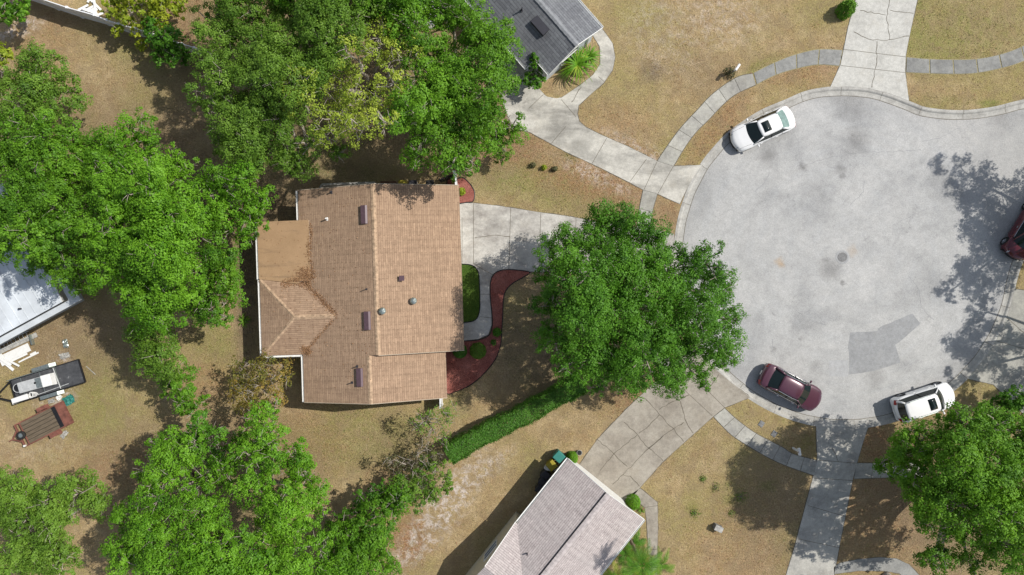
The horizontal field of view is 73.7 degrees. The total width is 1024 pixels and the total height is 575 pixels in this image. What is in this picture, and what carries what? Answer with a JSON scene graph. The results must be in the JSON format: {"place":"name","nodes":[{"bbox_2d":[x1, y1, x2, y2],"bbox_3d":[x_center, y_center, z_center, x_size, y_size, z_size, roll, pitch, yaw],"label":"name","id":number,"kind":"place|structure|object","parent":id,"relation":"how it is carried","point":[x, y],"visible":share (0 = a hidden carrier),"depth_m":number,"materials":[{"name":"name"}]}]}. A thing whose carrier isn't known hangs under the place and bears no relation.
{"place":"outdoors","nodes":[
{"label":"outdoors","id":0,"kind":"place"},
{"bbox_2d":[0,0,1023,574],"bbox_3d":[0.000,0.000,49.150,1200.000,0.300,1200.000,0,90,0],"label":"ground","id":1,"kind":"structure","parent":0,"point":[666,100],"depth_m":49.00,"materials":[{"name":"brown plant"}]},
{"bbox_2d":[0,41,14,68],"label":"shrub","id":2,"kind":"object","parent":1,"relation":"on","point":[5,54],"visible":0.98,"depth_m":46.38,"materials":[{"name":"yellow plant"}]},
{"bbox_2d":[0,0,31,26],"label":"shrub","id":3,"kind":"object","parent":1,"relation":"on","point":[14,11],"visible":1,"depth_m":45.98,"materials":[{"name":"green plant"}]},
{"bbox_2d":[0,332,37,353],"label":"board","id":4,"kind":"object","parent":1,"relation":"on","point":[34,335],"visible":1,"depth_m":48.90,"materials":[{"name":"white wood"}]},
{"bbox_2d":[0,331,28,349],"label":"ladder","id":5,"kind":"object","parent":4,"relation":"on","point":[15,340],"visible":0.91,"depth_m":48.80,"materials":[{"name":"metal"}]},
{"bbox_2d":[9,401,73,446],"bbox_3d":[-33.611,9.874,48.615,4.740,0.770,2.340,-27,90,0],"label":"utility trailer","id":6,"kind":"object","parent":1,"relation":"on","point":[51,422],"visible":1,"depth_m":48.45,"materials":[{"name":"wood"}]},
{"bbox_2d":[0,183,83,345],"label":"house","id":7,"kind":"structure","parent":1,"relation":"on","point":[29,302],"depth_m":46.17,"materials":[{"name":"metal"}]},
{"bbox_2d":[0,359,86,403],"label":"utility trailer","id":8,"kind":"object","parent":1,"relation":"on","point":[69,374],"visible":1,"depth_m":48.47,"materials":[{"name":"black paint"}]},
{"bbox_2d":[11,394,30,403],"bbox_3d":[-34.665,7.862,48.273,1.200,0.375,0.410,-19,90,0],"label":"cooler","id":9,"kind":"object","parent":8,"relation":"on","point":[20,398],"visible":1,"depth_m":48.09,"materials":[{"name":"white plastic"}]},
{"bbox_2d":[17,373,56,392],"bbox_3d":[-33.538,6.765,48.170,2.482,0.560,0.858,-16,90,0],"label":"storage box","id":10,"kind":"object","parent":8,"relation":"on","point":[46,380],"visible":1,"depth_m":47.95,"materials":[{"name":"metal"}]},
{"bbox_2d":[0,36,93,136],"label":"oak tree","id":11,"kind":"object","parent":1,"relation":"on","point":[31,84],"visible":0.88,"depth_m":43.42,"materials":[{"name":"green plant"}]},
{"bbox_2d":[0,173,101,299],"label":"oak tree","id":12,"kind":"object","parent":1,"relation":"on","point":[33,238],"visible":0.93,"depth_m":41.05,"materials":[{"name":"green plant"}]},
{"bbox_2d":[0,463,112,574],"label":"oak tree","id":13,"kind":"object","parent":1,"relation":"on","point":[51,516],"visible":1,"depth_m":42.62,"materials":[{"name":"green plant"}]},
{"bbox_2d":[0,106,117,215],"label":"oak tree","id":14,"kind":"object","parent":1,"relation":"on","point":[68,168],"visible":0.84,"depth_m":41.59,"materials":[{"name":"green plant"}]},
{"bbox_2d":[58,352,70,359],"bbox_3d":[-32.036,4.888,48.903,0.800,0.124,0.441,-17,90,0],"label":"crumpled bag","id":15,"kind":"object","parent":1,"relation":"on","point":[64,355],"visible":1,"depth_m":48.90,"materials":[{"name":"white plastic"}]},
{"bbox_2d":[62,339,68,347],"bbox_3d":[-31.986,4.018,48.905,0.385,0.129,0.693,-11,90,0],"label":"crumpled bag","id":16,"kind":"object","parent":1,"relation":"on","point":[65,342],"visible":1,"depth_m":48.90,"materials":[{"name":"plastic"}]},
{"bbox_2d":[62,394,74,405],"bbox_3d":[-31.721,8.053,48.895,0.842,0.167,0.698,-29,90,0],"label":"tarp","id":17,"kind":"object","parent":1,"relation":"on","point":[68,400],"visible":1,"depth_m":48.89,"materials":[{"name":"teal plastic"}]},
{"bbox_2d":[32,0,217,59],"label":"fence","id":18,"kind":"object","parent":1,"relation":"on","point":[85,15],"visible":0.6,"depth_m":47.84,"materials":[{"name":"white plastic"}]},
{"bbox_2d":[71,136,210,339],"bbox_3d":[-21.939,-2.840,42.942,9.471,12.316,12.594,0,90,0],"label":"oak tree","id":19,"kind":"object","parent":1,"relation":"on","point":[151,237],"visible":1,"depth_m":39.62,"materials":[{"name":"green plant"}]},
{"bbox_2d":[134,37,148,51],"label":"shrub","id":20,"kind":"object","parent":1,"relation":"on","point":[142,47],"visible":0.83,"depth_m":47.88,"materials":[{"name":"green plant"}]},
{"bbox_2d":[100,0,187,37],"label":"shrub","id":21,"kind":"object","parent":1,"relation":"on","point":[125,6],"visible":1,"depth_m":46.35,"materials":[{"name":"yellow plant"}]},
{"bbox_2d":[91,107,199,201],"bbox_3d":[-22.796,-7.931,44.536,4.519,9.128,6.676,-43,90,0],"label":"oak tree","id":22,"kind":"object","parent":1,"relation":"on","point":[178,170],"visible":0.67,"depth_m":42.17,"materials":[{"name":"green plant"}]},
{"bbox_2d":[121,321,187,389],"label":"tree","id":23,"kind":"object","parent":1,"relation":"on","point":[152,353],"visible":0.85,"depth_m":44.05,"materials":[{"name":"green plant"}]},
{"bbox_2d":[140,13,195,69],"bbox_3d":[-23.535,-16.839,46.976,3.613,4.248,4.032,0,90,0],"label":"shrub","id":24,"kind":"object","parent":1,"relation":"on","point":[168,45],"visible":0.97,"depth_m":46.11,"materials":[{"name":"green plant"}]},
{"bbox_2d":[157,362,209,421],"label":"tree","id":25,"kind":"object","parent":1,"relation":"on","point":[184,394],"visible":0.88,"depth_m":45.38,"materials":[{"name":"green plant"}]},
{"bbox_2d":[124,424,249,536],"bbox_3d":[-20.261,11.820,44.120,7.458,9.960,6.344,0,90,0],"label":"oak tree","id":26,"kind":"object","parent":1,"relation":"on","point":[162,452],"visible":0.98,"depth_m":41.59,"materials":[{"name":"green plant"}]},
{"bbox_2d":[173,409,228,465],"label":"tree","id":27,"kind":"object","parent":1,"relation":"on","point":[207,429],"visible":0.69,"depth_m":43.37,"materials":[{"name":"green plant"}]},
{"bbox_2d":[178,227,248,329],"bbox_3d":[-19.030,-0.309,44.909,5.118,8.382,6.292,44,90,0],"label":"oak tree","id":28,"kind":"object","parent":1,"relation":"on","point":[217,273],"visible":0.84,"depth_m":42.84,"materials":[{"name":"green plant"}]},
{"bbox_2d":[96,500,351,574],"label":"oak tree","id":29,"kind":"object","parent":1,"relation":"on","point":[191,559],"visible":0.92,"depth_m":40.59,"materials":[{"name":"green plant"}]},
{"bbox_2d":[182,158,278,250],"bbox_3d":[-17.648,-5.408,44.511,5.925,9.177,5.652,-45,90,0],"label":"oak tree","id":30,"kind":"object","parent":1,"relation":"on","point":[218,205],"visible":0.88,"depth_m":41.75,"materials":[{"name":"green plant"}]},
{"bbox_2d":[237,314,251,327],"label":"agave","id":31,"kind":"object","parent":1,"relation":"on","point":[242,319],"visible":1,"depth_m":48.80,"materials":[{"name":"green plant"}]},
{"bbox_2d":[225,347,294,417],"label":"tree","id":32,"kind":"object","parent":1,"relation":"on","point":[258,384],"visible":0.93,"depth_m":45.36,"materials":[{"name":"green plant"}]},
{"bbox_2d":[220,394,332,538],"bbox_3d":[-14.268,11.003,44.094,6.762,10.011,7.363,13,90,0],"label":"oak tree","id":33,"kind":"object","parent":1,"relation":"on","point":[261,445],"visible":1,"depth_m":40.97,"materials":[{"name":"green plant"}]},
{"bbox_2d":[181,0,390,183],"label":"oak tree","id":34,"kind":"object","parent":1,"relation":"on","point":[262,54],"visible":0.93,"depth_m":40.47,"materials":[{"name":"green plant"}]},
{"bbox_2d":[208,0,454,36],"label":"oak tree","id":35,"kind":"object","parent":1,"relation":"on","point":[429,3],"visible":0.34,"depth_m":40.38,"materials":[{"name":"green plant"}]},
{"bbox_2d":[319,181,374,187],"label":"screen wall","id":36,"kind":"structure","parent":1,"relation":"on","point":[323,185],"depth_m":47.13,"materials":[{"name":"grey"}]},
{"bbox_2d":[277,11,423,150],"bbox_3d":[-8.462,-11.503,42.397,9.203,13.406,7.501,-43,90,0],"label":"oak tree","id":37,"kind":"object","parent":1,"relation":"on","point":[374,100],"visible":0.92,"depth_m":39.51,"materials":[{"name":"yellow plant"}]},
{"bbox_2d":[255,183,464,403],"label":"house","id":38,"kind":"structure","parent":1,"relation":"on","point":[406,277],"depth_m":45.61,"materials":[{"name":"beige tile"}]},
{"bbox_2d":[258,193,372,387],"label":"roof leaves","id":39,"kind":"object","parent":38,"relation":"on","point":[307,350],"visible":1,"depth_m":46.09,"materials":[{"name":"brown plant"}]},
{"bbox_2d":[314,479,412,574],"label":"tree","id":40,"kind":"object","parent":1,"relation":"on","point":[366,543],"visible":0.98,"depth_m":44.62,"materials":[{"name":"green plant"}]},
{"bbox_2d":[323,474,410,532],"bbox_3d":[-10.036,14.973,47.280,6.617,3.639,2.880,-24,90,0],"label":"shrub","id":41,"kind":"object","parent":1,"relation":"on","point":[372,493],"visible":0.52,"depth_m":46.26,"materials":[{"name":"green plant"}]},
{"bbox_2d":[382,441,446,492],"bbox_3d":[-6.589,12.411,47.414,4.186,3.372,3.462,-19,90,0],"label":"shrub","id":42,"kind":"object","parent":1,"relation":"on","point":[409,463],"visible":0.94,"depth_m":46.67,"materials":[{"name":"green plant"}]},
{"bbox_2d":[381,451,453,515],"bbox_3d":[-6.289,13.591,47.228,5.410,3.743,3.547,-36,90,0],"label":"shrub","id":43,"kind":"object","parent":1,"relation":"on","point":[430,493],"visible":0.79,"depth_m":46.67,"materials":[{"name":"green plant"}]},
{"bbox_2d":[405,399,459,449],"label":"tree","id":44,"kind":"object","parent":1,"relation":"on","point":[444,413],"visible":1,"depth_m":46.39,"materials":[{"name":"green plant"}]},
{"bbox_2d":[378,0,530,182],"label":"oak tree","id":45,"kind":"object","parent":1,"relation":"on","point":[446,95],"visible":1,"depth_m":40.39,"materials":[{"name":"green plant"}]},
{"bbox_2d":[446,176,474,203],"bbox_3d":[-3.697,-6.979,48.978,2.093,0.145,2.060,0,90,0],"label":"mulch bed","id":46,"kind":"object","parent":1,"relation":"on","point":[468,196],"visible":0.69,"depth_m":48.95,"materials":[{"name":"red wood"}]},
{"bbox_2d":[462,264,479,322],"bbox_3d":[-3.516,0.434,48.983,2.501,0.145,4.785,0,90,0],"label":"lawn bed","id":47,"kind":"object","parent":1,"relation":"on","point":[471,290],"visible":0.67,"depth_m":48.95,"materials":[{"name":"green plant"}]},
{"bbox_2d":[446,269,529,394],"bbox_3d":[-2.020,3.088,48.978,3.986,0.145,10.720,39,90,0],"label":"mulch bed","id":48,"kind":"object","parent":1,"relation":"on","point":[467,370],"visible":0.82,"depth_m":48.95,"materials":[{"name":"red wood"}]},
{"bbox_2d":[453,345,466,357],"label":"topiary bush","id":49,"kind":"object","parent":48,"relation":"on","point":[462,354],"visible":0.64,"depth_m":48.35,"materials":[{"name":"green plant"}]},
{"bbox_2d":[470,343,486,358],"bbox_3d":[-2.433,4.529,48.561,1.232,0.902,1.265,0,90,0],"label":"topiary bush","id":50,"kind":"object","parent":48,"relation":"on","point":[474,354],"visible":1,"depth_m":48.43,"materials":[{"name":"green plant"}]},
{"bbox_2d":[492,327,501,336],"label":"plant","id":51,"kind":"object","parent":48,"relation":"on","point":[497,331],"visible":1,"depth_m":48.66,"materials":[{"name":"green plant"}]},
{"bbox_2d":[490,144,514,165],"bbox_3d":[-0.654,-9.276,47.827,1.686,2.545,1.431,-31,90,0],"label":"shrub","id":52,"kind":"object","parent":1,"relation":"on","point":[507,154],"visible":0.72,"depth_m":47.05,"materials":[{"name":"green plant"}]},
{"bbox_2d":[0,0,1023,574],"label":"fallen leaves","id":53,"kind":"object","parent":1,"relation":"on","point":[558,212],"visible":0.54,"depth_m":48.98,"materials":[{"name":"brown plant"}]},
{"bbox_2d":[443,372,587,464],"bbox_3d":[0.233,9.121,48.000,10.800,2.216,1.783,-27,90,0],"label":"hedge","id":54,"kind":"object","parent":1,"relation":"on","point":[474,443],"visible":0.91,"depth_m":47.08,"materials":[{"name":"green plant"}]},
{"bbox_2d":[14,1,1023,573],"bbox_3d":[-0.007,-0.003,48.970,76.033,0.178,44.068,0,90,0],"label":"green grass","id":55,"kind":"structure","parent":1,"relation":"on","point":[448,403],"depth_m":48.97,"materials":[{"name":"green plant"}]},
{"bbox_2d":[520,52,546,89],"bbox_3d":[1.610,-14.672,47.535,1.837,3.131,2.095,33,90,0],"label":"shrub","id":56,"kind":"object","parent":1,"relation":"on","point":[535,83],"visible":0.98,"depth_m":47.08,"materials":[{"name":"green plant"}]},
{"bbox_2d":[465,0,603,79],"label":"house","id":57,"kind":"structure","parent":1,"relation":"on","point":[553,35],"depth_m":45.93,"materials":[{"name":"grey"}]},
{"bbox_2d":[560,45,578,65],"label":"window","id":58,"kind":"structure","parent":57,"relation":"in","point":[577,47],"depth_m":47.57,"materials":[{"name":"white glass"}]},
{"bbox_2d":[534,483,543,494],"bbox_3d":[2.001,14.280,48.527,0.644,0.943,0.566,38,90,0],"label":"wheelie bin","id":59,"kind":"object","parent":1,"relation":"on","point":[538,487],"visible":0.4,"depth_m":48.06,"materials":[{"name":"plastic"}]},
{"bbox_2d":[538,477,548,486],"bbox_3d":[2.230,13.730,48.527,0.644,0.943,0.566,40,90,0],"label":"wheelie bin","id":60,"kind":"object","parent":1,"relation":"on","point":[542,482],"visible":0.56,"depth_m":48.06,"materials":[{"name":"plastic"}]},
{"bbox_2d":[540,469,550,479],"bbox_3d":[2.366,13.273,48.527,0.566,0.943,0.644,-45,90,0],"label":"wheelie bin","id":61,"kind":"object","parent":1,"relation":"on","point":[545,474],"visible":0.97,"depth_m":48.06,"materials":[{"name":"plastic"}]},
{"bbox_2d":[546,458,557,471],"bbox_3d":[2.822,12.584,48.550,0.628,0.897,0.704,-40,90,0],"label":"wheelie bin","id":62,"kind":"object","parent":1,"relation":"on","point":[551,465],"visible":1,"depth_m":48.10,"materials":[{"name":"yellow plastic"}]},
{"bbox_2d":[466,458,644,574],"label":"house","id":63,"kind":"structure","parent":1,"relation":"on","point":[574,519],"depth_m":45.80,"materials":[{"name":"beige"}]},
{"bbox_2d":[483,539,496,561],"bbox_3d":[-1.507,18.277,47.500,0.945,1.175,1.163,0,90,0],"label":"window","id":64,"kind":"structure","parent":63,"relation":"in","point":[494,544],"depth_m":47.48,"materials":[{"name":"grey glass"}]},
{"bbox_2d":[575,463,624,504],"bbox_3d":[6.116,13.759,47.875,4.600,2.180,0.060,39,90,0],"label":"garage door","id":65,"kind":"structure","parent":63,"relation":"in","point":[590,475],"depth_m":48.08,"materials":[{"name":"white metal"}]},
{"bbox_2d":[552,449,565,463],"bbox_3d":[3.329,11.937,48.481,0.743,1.034,0.669,42,90,0],"label":"wheelie bin","id":66,"kind":"object","parent":1,"relation":"on","point":[559,456],"visible":1,"depth_m":47.97,"materials":[{"name":"teal plastic"}]},
{"bbox_2d":[538,38,599,97],"bbox_3d":[4.254,-15.587,49.020,5.312,0.100,2.389,-36,90,0],"label":"planting bed","id":67,"kind":"object","parent":1,"relation":"on","point":[559,88],"visible":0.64,"depth_m":48.97,"materials":[{"name":"brown soil"}]},
{"bbox_2d":[556,47,597,86],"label":"fan palm","id":68,"kind":"object","parent":67,"relation":"on","point":[575,63],"visible":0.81,"depth_m":47.91,"materials":[{"name":"green plant"}]},
{"bbox_2d":[576,44,601,72],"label":"fan palm","id":69,"kind":"object","parent":67,"relation":"on","point":[593,54],"visible":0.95,"depth_m":47.93,"materials":[{"name":"green plant"}]},
{"bbox_2d":[566,451,577,462],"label":"topiary bush","id":70,"kind":"object","parent":1,"relation":"on","point":[572,457],"visible":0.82,"depth_m":48.17,"materials":[{"name":"green plant"}]},
{"bbox_2d":[603,560,632,574],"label":"cycad","id":71,"kind":"object","parent":1,"relation":"on","point":[616,571],"visible":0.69,"depth_m":48.18,"materials":[{"name":"green plant"}]},
{"bbox_2d":[616,542,633,565],"bbox_3d":[8.037,18.909,48.662,1.962,0.776,2.224,0,90,0],"label":"cycad","id":72,"kind":"object","parent":1,"relation":"on","point":[622,552],"visible":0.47,"depth_m":48.39,"materials":[{"name":"green plant"}]},
{"bbox_2d":[625,493,640,509],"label":"topiary bush","id":73,"kind":"object","parent":1,"relation":"on","point":[633,504],"visible":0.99,"depth_m":48.14,"materials":[{"name":"green plant"}]},
{"bbox_2d":[624,528,646,551],"bbox_3d":[8.702,18.104,48.675,1.927,0.751,2.086,0,90,0],"label":"cycad","id":74,"kind":"object","parent":1,"relation":"on","point":[636,536],"visible":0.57,"depth_m":48.46,"materials":[{"name":"green plant"}]},
{"bbox_2d":[525,197,750,402],"bbox_3d":[8.110,0.718,43.050,14.670,12.100,12.993,0,90,0],"label":"oak tree","id":75,"kind":"object","parent":1,"relation":"on","point":[599,302],"visible":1,"depth_m":40.37,"materials":[{"name":"green plant"}]},
{"bbox_2d":[627,544,655,565],"bbox_3d":[9.276,19.130,48.690,1.943,0.720,1.714,-24,90,0],"label":"cycad","id":76,"kind":"object","parent":1,"relation":"on","point":[644,553],"visible":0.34,"depth_m":48.54,"materials":[{"name":"green plant"}]},
{"bbox_2d":[617,538,667,574],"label":"palm tree","id":77,"kind":"object","parent":1,"relation":"on","point":[639,559],"visible":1,"depth_m":43.80,"materials":[{"name":"green plant"}]},
{"bbox_2d":[631,488,658,574],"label":"walkway","id":78,"kind":"structure","parent":1,"relation":"on","point":[649,503],"depth_m":48.98,"materials":[{"name":"concrete"}]},
{"bbox_2d":[644,546,674,574],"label":"cycad","id":79,"kind":"object","parent":1,"relation":"on","point":[669,566],"visible":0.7,"depth_m":48.34,"materials":[{"name":"green plant"}]},
{"bbox_2d":[712,523,723,532],"bbox_3d":[14.695,17.152,48.737,0.615,0.525,0.400,25,90,0],"label":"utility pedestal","id":80,"kind":"object","parent":1,"relation":"on","point":[717,527],"visible":1,"depth_m":48.48,"materials":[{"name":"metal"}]},
{"bbox_2d":[723,65,735,80],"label":"plant","id":81,"kind":"object","parent":1,"relation":"on","point":[729,72],"visible":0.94,"depth_m":48.72,"materials":[{"name":"green plant"}]},
{"bbox_2d":[834,0,857,20],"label":"shrub","id":82,"kind":"object","parent":1,"relation":"on","point":[851,9],"visible":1,"depth_m":48.16,"materials":[{"name":"green plant"}]},
{"bbox_2d":[834,557,918,574],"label":"walkway","id":83,"kind":"structure","parent":1,"relation":"on","point":[892,565],"depth_m":48.98,"materials":[{"name":"concrete"}]},
{"bbox_2d":[872,399,1023,574],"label":"oak tree","id":84,"kind":"object","parent":1,"relation":"on","point":[972,488],"visible":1,"depth_m":39.88,"materials":[{"name":"green plant"}]},
{"bbox_2d":[986,384,1023,419],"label":"shrub","id":85,"kind":"object","parent":1,"relation":"on","point":[1017,403],"visible":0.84,"depth_m":46.69,"materials":[{"name":"green plant"}]},
{"bbox_3d":[-36.954,5.112,48.920,1.000,0.035,0.600,-20,90,0],"label":"white panel","id":86,"kind":"object","parent":1,"relation":"on","visible":0},
{"bbox_2d":[0,349,27,365],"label":"white panel","id":87,"kind":"object","parent":86,"relation":"on","point":[14,359],"visible":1,"depth_m":48.88,"materials":[{"name":"white plastic"}]},
{"bbox_2d":[3,343,30,359],"bbox_3d":[-35.383,4.646,48.840,1.900,0.035,0.600,-25,90,0],"label":"white panel","id":88,"kind":"object","parent":87,"relation":"on","point":[17,352],"visible":1,"depth_m":48.82,"materials":[{"name":"white plastic"}]},
{"bbox_2d":[460,202,674,340],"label":"driveway","id":89,"kind":"structure","parent":0,"point":[495,238],"depth_m":48.98,"materials":[{"name":"concrete"}]},
{"bbox_2d":[487,28,701,203],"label":"driveway","id":90,"kind":"structure","parent":0,"point":[557,123],"depth_m":48.98,"materials":[{"name":"concrete"}]},
{"bbox_2d":[637,190,657,227],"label":"pavement","id":91,"kind":"structure","parent":0,"point":[647,201],"depth_m":48.97,"materials":[{"name":"concrete"}]},
{"bbox_2d":[579,354,749,502],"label":"driveway","id":92,"kind":"structure","parent":0,"point":[636,445],"depth_m":48.98,"materials":[{"name":"concrete"}]},
{"bbox_2d":[657,73,755,165],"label":"pavement","id":93,"kind":"structure","parent":0,"point":[709,108],"depth_m":48.97,"materials":[{"name":"concrete"}]},
{"bbox_2d":[714,408,816,475],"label":"pavement","id":94,"kind":"structure","parent":0,"point":[731,424],"depth_m":48.98,"materials":[{"name":"concrete"}]},
{"bbox_2d":[753,49,842,84],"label":"pavement","id":95,"kind":"structure","parent":0,"point":[831,57],"depth_m":48.97,"materials":[{"name":"concrete"}]},
{"bbox_2d":[786,424,868,574],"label":"driveway","id":96,"kind":"structure","parent":0,"point":[816,547],"depth_m":48.98,"materials":[{"name":"concrete"}]},
{"bbox_2d":[683,96,1023,418],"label":"road","id":97,"kind":"structure","parent":0,"point":[908,212],"depth_m":49.09,"materials":[{"name":"grey asphalt"}]},
{"bbox_2d":[729,106,795,151],"bbox_3d":[17.766,-11.254,48.349,4.722,1.482,2.203,-24,90,0],"label":"parked car","id":98,"kind":"object","parent":97,"relation":"on","point":[761,129],"visible":1,"depth_m":48.03,"materials":[{"name":"white paint"}]},
{"bbox_2d":[756,363,821,410],"bbox_3d":[19.773,7.108,48.343,4.751,1.495,2.223,28,90,0],"label":"parked car","id":99,"kind":"object","parent":97,"relation":"on","point":[790,387],"visible":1,"depth_m":48.01,"materials":[{"name":"red paint"}]},
{"bbox_2d":[835,250,848,263],"bbox_3d":[23.745,-2.186,49.099,1.000,0.043,1.000,0,90,0],"label":"manhole","id":100,"kind":"object","parent":97,"relation":"on","point":[842,257],"visible":1,"depth_m":49.08,"materials":[{"name":"metal"}]},
{"bbox_2d":[674,87,1023,427],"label":"kerb","id":101,"kind":"structure","parent":97,"relation":"on","point":[960,378],"depth_m":49.08,"materials":[{"name":"concrete"}]},
{"bbox_2d":[848,313,919,374],"bbox_3d":[26.697,4.148,49.086,6.018,0.001,3.140,-17,90,0],"label":"road patch","id":102,"kind":"object","parent":97,"relation":"on","point":[872,351],"visible":1,"depth_m":49.09,"materials":[{"name":"grey asphalt"}]},
{"bbox_2d":[890,381,954,422],"bbox_3d":[29.215,8.113,48.235,4.483,1.711,2.223,-18,90,0],"label":"parked car","id":103,"kind":"object","parent":97,"relation":"on","point":[932,398],"visible":0.88,"depth_m":47.76,"materials":[{"name":"white paint"}]},
{"bbox_2d":[1000,204,1023,259],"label":"parked car","id":104,"kind":"object","parent":97,"relation":"on","point":[1012,245],"visible":1,"depth_m":48.23,"materials":[{"name":"red paint"}]},
{"bbox_2d":[830,0,917,100],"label":"driveway","id":105,"kind":"structure","parent":0,"point":[877,37],"depth_m":48.98,"materials":[{"name":"concrete"}]},
{"bbox_2d":[854,462,919,478],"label":"pavement","id":106,"kind":"structure","parent":0,"point":[864,471],"depth_m":48.97,"materials":[{"name":"concrete"}]},
{"bbox_2d":[906,45,1023,73],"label":"pavement","id":107,"kind":"structure","parent":0,"point":[959,66],"depth_m":48.97,"materials":[{"name":"concrete"}]},
{"bbox_2d":[968,289,1023,412],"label":"driveway","id":108,"kind":"structure","parent":0,"point":[1000,367],"depth_m":48.98,"materials":[{"name":"concrete"}]},
{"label":"fence","id":109,"kind":"object","parent":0,"visible":0},
{"bbox_2d":[439,174,452,181],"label":"gate","id":110,"kind":"structure","parent":109,"relation":"attached to","point":[445,178],"depth_m":48.17,"materials":[{"name":"black metal"}]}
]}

